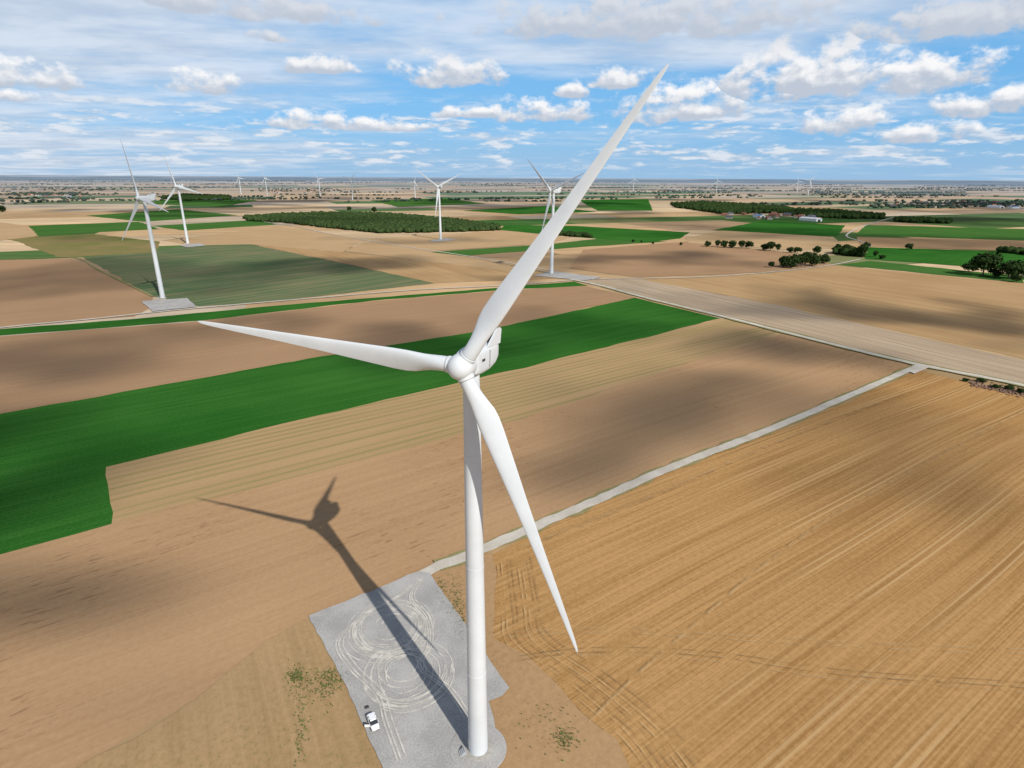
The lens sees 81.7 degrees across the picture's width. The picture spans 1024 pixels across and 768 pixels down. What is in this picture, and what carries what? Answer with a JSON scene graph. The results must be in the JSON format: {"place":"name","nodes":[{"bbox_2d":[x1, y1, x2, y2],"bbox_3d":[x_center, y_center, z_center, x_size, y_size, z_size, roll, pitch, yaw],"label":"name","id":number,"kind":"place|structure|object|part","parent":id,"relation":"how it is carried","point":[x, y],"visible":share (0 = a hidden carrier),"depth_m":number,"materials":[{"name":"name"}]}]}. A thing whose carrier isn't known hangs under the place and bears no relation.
{"place":"outdoors","nodes":[
{"label":"outdoors","id":0,"kind":"place"},
{"bbox_2d":[0,222,37,240],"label":"field","id":1,"kind":"structure","parent":0,"point":[8,231],"depth_m":1171.01,"materials":[{"name":"soil"}]},
{"bbox_2d":[0,258,152,326],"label":"field","id":2,"kind":"structure","parent":0,"point":[32,291],"depth_m":560.90,"materials":[{"name":"soil"}]},
{"bbox_2d":[1,257,153,295],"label":"gravel track","id":3,"kind":"structure","parent":0,"point":[107,274],"depth_m":656.04,"materials":[{"name":"gravel"}]},
{"bbox_2d":[11,234,159,257],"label":"field","id":4,"kind":"structure","parent":0,"point":[64,246],"depth_m":951.26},
{"bbox_2d":[29,222,157,234],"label":"field","id":5,"kind":"structure","parent":0,"point":[72,228],"depth_m":1262.81,"materials":[{"name":"plant"}]},
{"bbox_2d":[88,209,233,221],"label":"field","id":6,"kind":"structure","parent":0,"point":[173,214],"depth_m":1662.80,"materials":[{"name":"soil"}]},
{"bbox_2d":[140,199,255,206],"bbox_3d":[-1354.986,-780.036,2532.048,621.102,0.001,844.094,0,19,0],"label":"field","id":7,"kind":"structure","parent":0,"point":[218,203],"depth_m":2457.18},
{"bbox_2d":[156,221,276,229],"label":"field","id":8,"kind":"structure","parent":0,"point":[211,225],"depth_m":1340.88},
{"bbox_2d":[76,617,382,767],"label":"field","id":9,"kind":"structure","parent":0,"point":[242,713],"depth_m":121.74,"materials":[{"name":"brown soil"}]},
{"bbox_2d":[84,244,432,305],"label":"field","id":10,"kind":"structure","parent":0,"point":[207,275],"depth_m":673.81,"materials":[{"name":"plant"}]},
{"bbox_2d":[142,298,195,310],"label":"gravel pad","id":11,"kind":"object","parent":10,"relation":"on","point":[159,305],"visible":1,"depth_m":515.80,"materials":[{"name":"gravel"}]},
{"bbox_2d":[163,227,364,251],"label":"field","id":12,"kind":"structure","parent":0,"point":[288,237],"depth_m":1048.86,"materials":[{"name":"soil"}]},
{"bbox_2d":[160,154,201,243],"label":"wind turbine","id":13,"kind":"object","parent":12,"relation":"on","point":[181,207],"visible":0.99,"depth_m":951.54,"materials":[{"name":"white paint"}]},
{"bbox_2d":[0,280,568,327],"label":"gravel track","id":14,"kind":"structure","parent":0,"point":[256,302],"depth_m":521.41,"materials":[{"name":"gravel"}]},
{"bbox_2d":[0,281,587,334],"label":"field","id":15,"kind":"structure","parent":0,"point":[157,320],"depth_m":478.62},
{"bbox_2d":[0,286,634,413],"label":"field","id":16,"kind":"structure","parent":0,"point":[40,369],"depth_m":403.79,"materials":[{"name":"soil"}]},
{"bbox_2d":[0,298,719,553],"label":"field","id":17,"kind":"structure","parent":0,"point":[57,459],"depth_m":287.20,"materials":[{"name":"plant"}]},
{"bbox_2d":[251,244,552,282],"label":"field","id":18,"kind":"structure","parent":0,"point":[432,272],"depth_m":733.91,"materials":[{"name":"soil"}]},
{"bbox_2d":[269,222,548,270],"bbox_3d":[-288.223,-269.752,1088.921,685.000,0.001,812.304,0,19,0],"label":"gravel track","id":19,"kind":"structure","parent":0,"point":[412,247],"depth_m":920.57,"materials":[{"name":"gravel"}]},
{"bbox_2d":[371,198,484,206],"bbox_3d":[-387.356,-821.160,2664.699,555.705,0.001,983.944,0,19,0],"label":"field","id":20,"kind":"structure","parent":0,"point":[427,202],"depth_m":2570.01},
{"bbox_2d":[106,319,776,522],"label":"field","id":21,"kind":"structure","parent":0,"point":[218,468],"depth_m":267.55,"materials":[{"name":"soil"}]},
{"bbox_2d":[346,239,547,273],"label":"field","id":22,"kind":"structure","parent":0,"point":[377,247],"depth_m":846.56,"materials":[{"name":"soil"}]},
{"bbox_2d":[0,333,910,767],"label":"field","id":23,"kind":"structure","parent":0,"point":[114,633],"depth_m":181.32,"materials":[{"name":"soil"}]},
{"bbox_2d":[376,231,570,250],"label":"field","id":24,"kind":"structure","parent":0,"point":[482,239],"depth_m":1052.98,"materials":[{"name":"soil"}]},
{"bbox_2d":[416,169,461,239],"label":"wind turbine","id":25,"kind":"object","parent":24,"relation":"on","point":[438,200],"visible":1,"depth_m":1035.48,"materials":[{"name":"white paint"}]},
{"bbox_2d":[429,238,454,241],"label":"gravel pad","id":26,"kind":"object","parent":24,"relation":"on","point":[444,239],"visible":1,"depth_m":1044.95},
{"bbox_2d":[0,175,997,320],"bbox_3d":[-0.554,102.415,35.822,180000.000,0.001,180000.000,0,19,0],"label":"terrain","id":27,"kind":"structure","parent":0,"point":[430,177],"depth_m":67411.05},
{"bbox_2d":[0,176,1023,752],"bbox_3d":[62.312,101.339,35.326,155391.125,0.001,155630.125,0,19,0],"label":"ground","id":28,"kind":"structure","parent":0,"point":[664,216],"depth_m":1915.88,"materials":[{"name":"soil"}]},
{"bbox_2d":[0,205,6,211],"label":"tree","id":29,"kind":"object","parent":28,"relation":"on","point":[2,208],"visible":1,"depth_m":1771.99,"materials":[{"name":"green plant"}]},
{"bbox_2d":[120,139,167,298],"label":"wind turbine","id":30,"kind":"object","parent":28,"relation":"on","point":[148,198],"visible":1,"depth_m":521.06,"materials":[{"name":"white paint"}]},
{"bbox_2d":[180,243,204,246],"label":"gravel pad","id":31,"kind":"object","parent":28,"relation":"on","point":[193,245],"visible":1,"depth_m":950.30,"materials":[{"name":"gravel"}]},
{"bbox_2d":[160,193,230,200],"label":"trees","id":32,"kind":"object","parent":28,"relation":"on","point":[189,196],"visible":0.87,"depth_m":2731.89,"materials":[{"name":"green plant"}]},
{"bbox_2d":[343,174,354,199],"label":"wind turbine","id":33,"kind":"object","parent":28,"relation":"on","point":[351,184],"visible":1,"depth_m":2791.72,"materials":[{"name":"white paint"}]},
{"bbox_2d":[242,211,500,232],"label":"woodland","id":34,"kind":"object","parent":28,"relation":"on","point":[379,222],"visible":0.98,"depth_m":1362.91,"materials":[{"name":"green plant"}]},
{"bbox_2d":[309,571,508,767],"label":"gravel pad","id":35,"kind":"object","parent":28,"relation":"on","point":[427,734],"visible":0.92,"depth_m":135.39,"materials":[{"name":"gravel"}]},
{"bbox_2d":[364,712,379,730],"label":"car","id":36,"kind":"object","parent":35,"relation":"on","point":[373,723],"visible":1,"depth_m":120.71,"materials":[{"name":"white paint"}]},
{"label":"windows","id":37,"kind":"part","parent":36,"relation":"part of","materials":[{"name":"black glass"}]},
{"bbox_2d":[335,579,416,760],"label":"tyre tracks","id":38,"kind":"object","parent":35,"relation":"on","point":[368,687],"visible":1,"depth_m":131.23},
{"bbox_2d":[338,578,418,758],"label":"tyre tracks","id":39,"kind":"object","parent":35,"relation":"on","point":[356,672],"visible":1,"depth_m":127.39},
{"bbox_2d":[342,577,422,755],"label":"tyre tracks","id":40,"kind":"object","parent":35,"relation":"on","point":[375,683],"visible":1,"depth_m":133.63},
{"bbox_2d":[342,599,454,712],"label":"tyre tracks","id":41,"kind":"object","parent":35,"relation":"on","point":[381,657],"visible":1,"depth_m":139.59},
{"bbox_2d":[409,587,462,713],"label":"tyre tracks","id":42,"kind":"object","parent":35,"relation":"on","point":[426,649],"visible":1,"depth_m":139.30},
{"bbox_2d":[411,580,463,711],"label":"tyre tracks","id":43,"kind":"object","parent":35,"relation":"on","point":[427,650],"visible":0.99,"depth_m":138.59},
{"bbox_2d":[414,579,466,708],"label":"tyre tracks","id":44,"kind":"object","parent":35,"relation":"on","point":[429,650],"visible":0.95,"depth_m":137.44},
{"bbox_2d":[450,725,506,767],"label":"gravel pad","id":45,"kind":"object","parent":35,"relation":"on","point":[495,758],"visible":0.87,"depth_m":115.92,"materials":[{"name":"gravel"}]},
{"bbox_2d":[198,64,668,761],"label":"wind turbine","id":46,"kind":"object","parent":28,"relation":"on","point":[472,360],"visible":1,"depth_m":89.01,"materials":[{"name":"white paint"}]},
{"bbox_2d":[0,179,1023,194],"bbox_3d":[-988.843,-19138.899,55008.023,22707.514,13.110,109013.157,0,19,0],"label":"distant trees","id":47,"kind":"object","parent":28,"relation":"on","point":[511,184],"visible":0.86,"depth_m":6628.61,"materials":[{"name":"green plant"}]},
{"bbox_2d":[534,271,599,279],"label":"gravel pad","id":48,"kind":"object","parent":28,"relation":"on","point":[556,274],"visible":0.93,"depth_m":673.25,"materials":[{"name":"gravel"}]},
{"bbox_2d":[528,160,583,273],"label":"wind turbine","id":49,"kind":"object","parent":48,"relation":"on","point":[555,189],"visible":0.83,"depth_m":666.09,"materials":[{"name":"white paint"}]},
{"bbox_2d":[559,230,592,237],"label":"trees","id":50,"kind":"object","parent":28,"relation":"on","point":[575,234],"visible":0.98,"depth_m":1126.65,"materials":[{"name":"green plant"}]},
{"bbox_2d":[285,373,923,765],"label":"weeds","id":51,"kind":"object","parent":28,"relation":"on","point":[325,675],"visible":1,"depth_m":130.62,"materials":[{"name":"plant"}]},
{"bbox_2d":[433,365,912,569],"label":"track verge","id":52,"kind":"structure","parent":28,"relation":"on","point":[583,511],"depth_m":229.53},
{"bbox_2d":[670,200,788,213],"bbox_3d":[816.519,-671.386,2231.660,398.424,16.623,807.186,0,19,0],"label":"trees","id":53,"kind":"object","parent":28,"relation":"on","point":[719,207],"visible":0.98,"depth_m":2071.24,"materials":[{"name":"green plant"}]},
{"bbox_2d":[786,247,793,252],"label":"tree","id":54,"kind":"object","parent":28,"relation":"on","point":[790,249],"visible":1,"depth_m":901.23,"materials":[{"name":"green plant"}]},
{"bbox_2d":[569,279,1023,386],"bbox_3d":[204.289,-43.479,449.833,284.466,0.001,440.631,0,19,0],"label":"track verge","id":55,"kind":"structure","parent":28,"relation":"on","point":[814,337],"depth_m":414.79,"materials":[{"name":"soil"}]},
{"bbox_2d":[793,247,802,252],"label":"tree","id":56,"kind":"object","parent":28,"relation":"on","point":[797,249],"visible":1,"depth_m":895.59,"materials":[{"name":"green plant"}]},
{"bbox_2d":[812,246,821,252],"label":"tree","id":57,"kind":"object","parent":28,"relation":"on","point":[817,249],"visible":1,"depth_m":895.99,"materials":[{"name":"green plant"}]},
{"bbox_2d":[786,207,885,218],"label":"trees","id":58,"kind":"object","parent":28,"relation":"on","point":[833,213],"visible":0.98,"depth_m":1752.35,"materials":[{"name":"green plant"}]},
{"bbox_2d":[842,244,850,248],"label":"tree","id":59,"kind":"object","parent":28,"relation":"on","point":[848,246],"visible":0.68,"depth_m":874.18,"materials":[{"name":"green plant"}]},
{"bbox_2d":[831,246,866,256],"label":"trees","id":60,"kind":"object","parent":28,"relation":"on","point":[841,251],"visible":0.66,"depth_m":870.75,"materials":[{"name":"green plant"}]},
{"bbox_2d":[849,247,858,255],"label":"tree","id":61,"kind":"object","parent":28,"relation":"on","point":[853,251],"visible":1,"depth_m":859.35,"materials":[{"name":"green plant"}]},
{"bbox_2d":[858,243,868,256],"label":"tree","id":62,"kind":"object","parent":28,"relation":"on","point":[863,249],"visible":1,"depth_m":849.03,"materials":[{"name":"green plant"}]},
{"bbox_2d":[905,243,913,249],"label":"tree","id":63,"kind":"object","parent":28,"relation":"on","point":[909,245],"visible":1,"depth_m":943.88,"materials":[{"name":"green plant"}]},
{"bbox_2d":[904,363,930,372],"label":"gravel pad","id":64,"kind":"object","parent":28,"relation":"on","point":[916,368],"visible":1,"depth_m":352.38,"materials":[{"name":"gravel"}]},
{"bbox_2d":[893,216,952,223],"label":"trees","id":65,"kind":"object","parent":28,"relation":"on","point":[920,219],"visible":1,"depth_m":1540.56,"materials":[{"name":"green plant"}]},
{"bbox_2d":[976,377,987,382],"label":"shrub","id":66,"kind":"object","parent":28,"relation":"on","point":[982,379],"visible":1,"depth_m":329.89,"materials":[{"name":"green plant"}]},
{"bbox_2d":[968,252,1003,275],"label":"tree","id":67,"kind":"object","parent":28,"relation":"on","point":[987,261],"visible":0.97,"depth_m":684.86,"materials":[{"name":"green plant"}]},
{"bbox_2d":[991,384,1001,387],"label":"shrub","id":68,"kind":"object","parent":28,"relation":"on","point":[996,386],"visible":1,"depth_m":320.89,"materials":[{"name":"green plant"}]},
{"bbox_2d":[991,269,1003,276],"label":"tree","id":69,"kind":"object","parent":28,"relation":"on","point":[995,273],"visible":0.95,"depth_m":686.02,"materials":[{"name":"green plant"}]},
{"bbox_2d":[996,260,1023,278],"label":"tree","id":70,"kind":"object","parent":28,"relation":"on","point":[1012,267],"visible":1,"depth_m":664.17,"materials":[{"name":"green plant"}]},
{"bbox_2d":[996,246,1023,254],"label":"trees","id":71,"kind":"object","parent":28,"relation":"on","point":[1010,249],"visible":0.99,"depth_m":904.65,"materials":[{"name":"green plant"}]},
{"bbox_2d":[1004,385,1015,389],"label":"shrub","id":72,"kind":"object","parent":28,"relation":"on","point":[1009,387],"visible":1,"depth_m":317.74,"materials":[{"name":"green plant"}]},
{"bbox_2d":[1010,274,1023,281],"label":"tree","id":73,"kind":"object","parent":28,"relation":"on","point":[1018,277],"visible":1,"depth_m":650.60,"materials":[{"name":"green plant"}]},
{"bbox_2d":[0,176,1023,185],"bbox_3d":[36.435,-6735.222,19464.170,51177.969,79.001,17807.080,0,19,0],"label":"hills","id":74,"kind":"structure","parent":0,"point":[792,180],"depth_m":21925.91,"materials":[{"name":"grey"}]},
{"bbox_2d":[0,0,1023,180],"label":"sky","id":75,"kind":"structure","parent":0,"point":[748,89],"materials":[{"name":"blue"}]},
{"bbox_2d":[463,206,593,213],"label":"field","id":76,"kind":"structure","parent":0,"point":[532,210],"depth_m":1996.79,"materials":[{"name":"soil"}]},
{"bbox_2d":[431,552,628,767],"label":"field","id":77,"kind":"structure","parent":0,"point":[527,680],"depth_m":124.33,"materials":[{"name":"soil"}]},
{"bbox_2d":[433,239,666,255],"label":"field","id":78,"kind":"structure","parent":0,"point":[592,242],"depth_m":963.86,"materials":[{"name":"plant"}]},
{"bbox_2d":[501,225,688,241],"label":"field","id":79,"kind":"structure","parent":0,"point":[637,235],"depth_m":1220.91,"materials":[{"name":"plant"}]},
{"bbox_2d":[581,199,652,210],"bbox_3d":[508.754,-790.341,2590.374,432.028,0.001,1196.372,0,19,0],"label":"field","id":80,"kind":"structure","parent":0,"point":[623,205],"depth_m":2475.36,"materials":[{"name":"plant"}]},
{"bbox_2d":[420,365,913,573],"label":"gravel track","id":81,"kind":"structure","parent":0,"point":[505,538],"depth_m":221.00,"materials":[{"name":"gravel"}]},
{"bbox_2d":[570,242,830,276],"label":"field","id":82,"kind":"structure","parent":0,"point":[668,259],"depth_m":809.41,"materials":[{"name":"soil"}]},
{"bbox_2d":[720,240,727,247],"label":"tree","id":83,"kind":"object","parent":82,"relation":"on","point":[723,243],"visible":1,"depth_m":960.47,"materials":[{"name":"green plant"}]},
{"bbox_2d":[728,240,736,247],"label":"tree","id":84,"kind":"object","parent":82,"relation":"on","point":[732,243],"visible":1,"depth_m":955.27,"materials":[{"name":"green plant"}]},
{"bbox_2d":[738,240,745,247],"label":"tree","id":85,"kind":"object","parent":82,"relation":"on","point":[742,243],"visible":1,"depth_m":948.89,"materials":[{"name":"green plant"}]},
{"bbox_2d":[745,241,753,247],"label":"tree","id":86,"kind":"object","parent":82,"relation":"on","point":[749,243],"visible":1,"depth_m":950.44,"materials":[{"name":"green plant"}]},
{"bbox_2d":[760,244,767,249],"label":"tree","id":87,"kind":"object","parent":82,"relation":"on","point":[763,246],"visible":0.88,"depth_m":926.87,"materials":[{"name":"green plant"}]},
{"bbox_2d":[766,241,775,249],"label":"tree","id":88,"kind":"object","parent":82,"relation":"on","point":[771,245],"visible":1,"depth_m":914.76,"materials":[{"name":"green plant"}]},
{"bbox_2d":[775,244,781,249],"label":"tree","id":89,"kind":"object","parent":82,"relation":"on","point":[778,246],"visible":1,"depth_m":915.99,"materials":[{"name":"green plant"}]},
{"bbox_2d":[778,256,788,266],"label":"tree","id":90,"kind":"object","parent":82,"relation":"on","point":[782,261],"visible":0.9,"depth_m":747.04,"materials":[{"name":"green plant"}]},
{"bbox_2d":[785,255,798,267],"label":"tree","id":91,"kind":"object","parent":82,"relation":"on","point":[792,260],"visible":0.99,"depth_m":741.93,"materials":[{"name":"green plant"}]},
{"bbox_2d":[793,253,806,266],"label":"tree","id":92,"kind":"object","parent":82,"relation":"on","point":[802,258],"visible":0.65,"depth_m":747.84,"materials":[{"name":"green plant"}]},
{"bbox_2d":[802,251,812,266],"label":"tree","id":93,"kind":"object","parent":82,"relation":"on","point":[808,256],"visible":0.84,"depth_m":751.09,"materials":[{"name":"green plant"}]},
{"bbox_2d":[809,253,821,264],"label":"tree","id":94,"kind":"object","parent":82,"relation":"on","point":[815,260],"visible":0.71,"depth_m":759.42,"materials":[{"name":"green plant"}]},
{"bbox_2d":[819,254,830,263],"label":"tree","id":95,"kind":"object","parent":82,"relation":"on","point":[825,258],"visible":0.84,"depth_m":783.27,"materials":[{"name":"green plant"}]},
{"bbox_2d":[605,259,858,278],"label":"gravel track","id":96,"kind":"structure","parent":0,"point":[737,274],"depth_m":693.13,"materials":[{"name":"gravel"}]},
{"bbox_2d":[492,371,1023,767],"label":"field","id":97,"kind":"structure","parent":0,"point":[841,586],"depth_m":160.02,"materials":[{"name":"straw stubble"},{"name":"soil"}]},
{"bbox_2d":[968,379,1023,396],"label":"rubble heap","id":98,"kind":"object","parent":97,"relation":"on","point":[1005,390],"visible":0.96,"depth_m":319.40,"materials":[{"name":"stone"}]},
{"bbox_2d":[753,214,765,217],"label":"barn","id":99,"kind":"structure","parent":0,"point":[760,215],"depth_m":1699.47,"materials":[{"name":"white metal"}]},
{"bbox_2d":[686,231,842,249],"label":"field","id":100,"kind":"structure","parent":0,"point":[758,239],"depth_m":1097.20,"materials":[{"name":"soil"}]},
{"bbox_2d":[768,213,779,216],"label":"barn","id":101,"kind":"structure","parent":0,"point":[772,214],"depth_m":1753.39,"materials":[{"name":"brick"}]},
{"bbox_2d":[716,221,844,235],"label":"field","id":102,"kind":"structure","parent":0,"point":[795,228],"depth_m":1338.14,"materials":[{"name":"plant"}]},
{"bbox_2d":[571,279,1023,385],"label":"gravel track","id":103,"kind":"structure","parent":0,"point":[955,371],"depth_m":409.75,"materials":[{"name":"gravel"}]},
{"bbox_2d":[583,278,1023,382],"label":"field","id":104,"kind":"structure","parent":0,"point":[895,344],"depth_m":439.45,"materials":[{"name":"soil"}]},
{"bbox_2d":[799,216,821,221],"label":"barn","id":105,"kind":"structure","parent":0,"point":[815,219],"depth_m":1579.63,"materials":[{"name":"white metal"}]},
{"bbox_2d":[641,265,1023,357],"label":"field","id":106,"kind":"structure","parent":0,"point":[983,314],"depth_m":562.06,"materials":[{"name":"soil"}]},
{"bbox_2d":[845,217,893,245],"bbox_3d":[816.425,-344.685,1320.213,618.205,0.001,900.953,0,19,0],"label":"gravel track","id":107,"kind":"structure","parent":0,"point":[846,235],"depth_m":1292.21,"materials":[{"name":"gravel"}]},
{"bbox_2d":[840,261,1023,282],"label":"field","id":108,"kind":"structure","parent":0,"point":[918,269],"depth_m":733.70,"materials":[{"name":"plant"}]},
{"bbox_2d":[960,263,975,271],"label":"tree","id":109,"kind":"object","parent":108,"relation":"on","point":[968,266],"visible":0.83,"depth_m":719.18,"materials":[{"name":"green plant"}]},
{"bbox_2d":[855,225,1023,240],"bbox_3d":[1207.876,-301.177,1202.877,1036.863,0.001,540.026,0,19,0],"label":"field","id":110,"kind":"structure","parent":0,"point":[949,232],"depth_m":1260.57,"materials":[{"name":"plant"}]},
{"bbox_2d":[857,237,1023,249],"bbox_3d":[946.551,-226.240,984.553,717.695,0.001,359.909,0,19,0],"label":"field","id":111,"kind":"structure","parent":0,"point":[943,243],"depth_m":1045.79,"materials":[{"name":"soil"}]},
{"bbox_2d":[865,247,1023,265],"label":"field","id":112,"kind":"structure","parent":0,"point":[947,257],"depth_m":876.88,"materials":[{"name":"plant"}]},
{"bbox_2d":[987,205,1004,207],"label":"barn","id":113,"kind":"structure","parent":0,"point":[993,206],"depth_m":2372.68,"materials":[{"name":"white metal"}]}
]}

